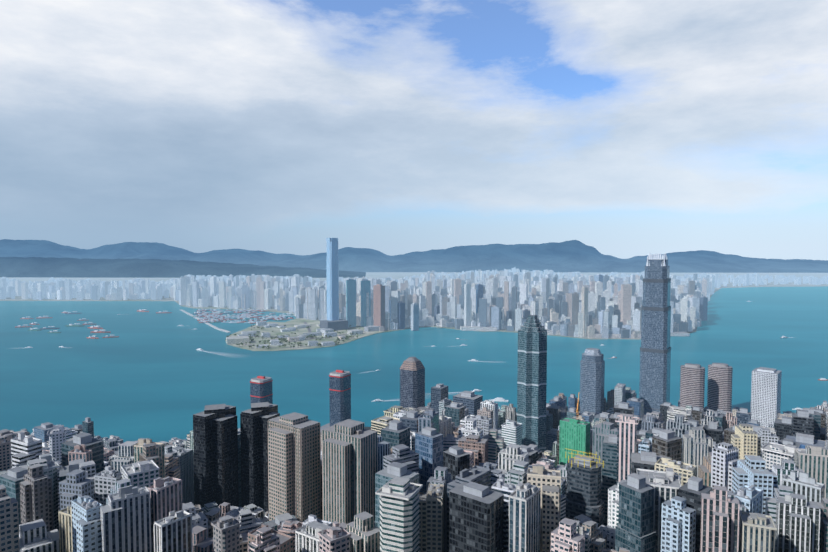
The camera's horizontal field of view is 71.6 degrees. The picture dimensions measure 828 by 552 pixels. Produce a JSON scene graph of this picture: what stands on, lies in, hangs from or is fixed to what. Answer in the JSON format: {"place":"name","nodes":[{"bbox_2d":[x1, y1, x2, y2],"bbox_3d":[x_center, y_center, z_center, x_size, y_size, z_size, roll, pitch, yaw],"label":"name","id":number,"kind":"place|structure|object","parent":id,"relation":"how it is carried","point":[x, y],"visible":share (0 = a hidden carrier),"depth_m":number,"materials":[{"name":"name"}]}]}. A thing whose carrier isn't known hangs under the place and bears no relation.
{"place":"outdoors","nodes":[
{"label":"outdoors","id":0,"kind":"place"},
{"bbox_2d":[0,257,365,277],"bbox_3d":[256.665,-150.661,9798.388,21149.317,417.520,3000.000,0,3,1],"label":"mountain ridge","id":1,"kind":"structure","parent":0,"point":[54,267],"depth_m":9023.67,"materials":[{"name":"blue"}]},
{"bbox_2d":[225,318,388,350],"bbox_3d":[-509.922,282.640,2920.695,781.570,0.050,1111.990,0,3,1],"label":"reclaimed land","id":2,"kind":"structure","parent":0,"point":[292,323],"depth_m":2787.52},
{"bbox_2d":[245,322,364,347],"bbox_3d":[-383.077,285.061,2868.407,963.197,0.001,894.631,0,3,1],"label":"buildings","id":3,"kind":"structure","parent":2,"relation":"on","point":[309,329],"depth_m":2755.56,"materials":[{"name":"grey"}]},
{"bbox_2d":[226,321,408,347],"bbox_3d":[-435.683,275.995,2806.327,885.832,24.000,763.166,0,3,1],"label":"kowloon buildings","id":4,"kind":"structure","parent":2,"relation":"on","point":[243,337],"depth_m":2749.90,"materials":[{"name":"white concrete"}]},
{"bbox_3d":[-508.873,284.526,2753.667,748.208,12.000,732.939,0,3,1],"label":"park tree trunks","id":5,"kind":"object","parent":2,"relation":"on","visible":0},
{"bbox_2d":[226,325,387,347],"bbox_3d":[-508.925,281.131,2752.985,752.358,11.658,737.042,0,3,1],"label":"trees","id":6,"kind":"object","parent":5,"relation":"on","point":[298,343],"visible":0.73,"depth_m":2631.57,"materials":[{"name":"green plant"}]},
{"bbox_2d":[0,286,827,442],"bbox_3d":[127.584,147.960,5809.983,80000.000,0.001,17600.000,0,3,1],"label":"harbour water","id":7,"kind":"structure","parent":0,"point":[153,375],"depth_m":2132.94,"materials":[{"name":"teal liquid"}]},
{"bbox_2d":[28,312,293,332],"bbox_3d":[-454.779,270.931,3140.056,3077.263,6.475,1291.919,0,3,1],"label":"boat hulls","id":8,"kind":"object","parent":7,"relation":"on","point":[192,316],"visible":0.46,"depth_m":3118.57,"materials":[{"name":"red"}]},
{"bbox_2d":[180,310,230,332],"bbox_3d":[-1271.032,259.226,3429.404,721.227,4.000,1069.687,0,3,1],"label":"breakwater","id":9,"kind":"object","parent":7,"relation":"in","point":[213,326],"visible":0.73,"depth_m":3141.05,"materials":[{"name":"grey concrete"}]},
{"bbox_2d":[12,314,796,401],"bbox_3d":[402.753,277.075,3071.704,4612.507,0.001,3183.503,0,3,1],"label":"boat wakes","id":10,"kind":"object","parent":7,"relation":"on","point":[362,373],"visible":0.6,"depth_m":2251.80,"materials":[{"name":"white liquid"}]},
{"bbox_2d":[25,301,802,409],"bbox_3d":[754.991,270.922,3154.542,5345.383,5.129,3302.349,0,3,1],"label":"boat hulls","id":11,"kind":"object","parent":7,"relation":"on","point":[375,370],"visible":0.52,"depth_m":3245.42,"materials":[{"name":"white"}]},
{"bbox_2d":[40,310,787,337],"bbox_3d":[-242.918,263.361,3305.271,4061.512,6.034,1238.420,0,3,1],"label":"boats","id":12,"kind":"object","parent":7,"relation":"on","point":[196,313],"visible":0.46,"depth_m":3498.67,"materials":[{"name":"grey"}]},
{"bbox_2d":[15,310,827,380],"bbox_3d":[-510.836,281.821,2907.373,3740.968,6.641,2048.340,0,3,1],"label":"boat hulls","id":13,"kind":"object","parent":7,"relation":"on","point":[257,317],"visible":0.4,"depth_m":3412.90,"materials":[{"name":"orange"}]},
{"bbox_2d":[18,308,826,409],"bbox_3d":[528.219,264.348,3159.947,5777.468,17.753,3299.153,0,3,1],"label":"boats","id":14,"kind":"object","parent":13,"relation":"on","point":[280,316],"visible":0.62,"depth_m":3432.61,"materials":[{"name":"white"}]},
{"bbox_2d":[0,239,827,272],"bbox_3d":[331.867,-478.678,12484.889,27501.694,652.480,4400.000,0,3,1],"label":"mountain ridge","id":15,"kind":"structure","parent":0,"point":[572,256],"depth_m":11435.30,"materials":[{"name":"blue"}]},
{"bbox_2d":[0,272,827,350],"bbox_3d":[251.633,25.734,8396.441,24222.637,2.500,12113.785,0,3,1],"label":"shoreline land","id":16,"kind":"structure","parent":0,"point":[395,275],"depth_m":7189.69,"materials":[{"name":"grey concrete"}]},
{"bbox_2d":[0,267,827,338],"bbox_3d":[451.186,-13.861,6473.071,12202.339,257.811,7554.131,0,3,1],"label":"distant city buildings","id":17,"kind":"structure","parent":16,"relation":"on","point":[570,304],"depth_m":3492.72,"materials":[{"name":"grey concrete"}]},
{"bbox_2d":[0,0,827,259],"label":"sky","id":18,"kind":"structure","parent":0,"point":[622,129],"materials":[{"name":"white"}]},
{"bbox_2d":[250,238,732,452],"bbox_3d":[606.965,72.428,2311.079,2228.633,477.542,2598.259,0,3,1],"label":"skyscrapers","id":19,"kind":"structure","parent":0,"point":[655,364],"depth_m":1247.21,"materials":[{"name":"grey glass"}]},
{"bbox_3d":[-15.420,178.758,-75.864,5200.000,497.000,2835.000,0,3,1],"label":"island ground","id":20,"kind":"structure","parent":0,"visible":0},
{"bbox_2d":[0,383,827,551],"bbox_3d":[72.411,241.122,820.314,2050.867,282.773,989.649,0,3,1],"label":"city buildings","id":21,"kind":"structure","parent":20,"relation":"on","point":[465,471],"depth_m":427.95,"materials":[{"name":"grey concrete"}]},
{"bbox_2d":[565,448,603,467],"bbox_3d":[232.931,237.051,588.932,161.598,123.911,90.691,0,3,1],"label":"scaffolding","id":22,"kind":"object","parent":20,"relation":"on","point":[583,459],"visible":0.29,"depth_m":558.83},
{"bbox_2d":[751,367,781,426],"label":"high-rise building","id":23,"kind":"structure","parent":20,"relation":"on","point":[765,396],"depth_m":1186.64,"materials":[{"name":"white concrete"}]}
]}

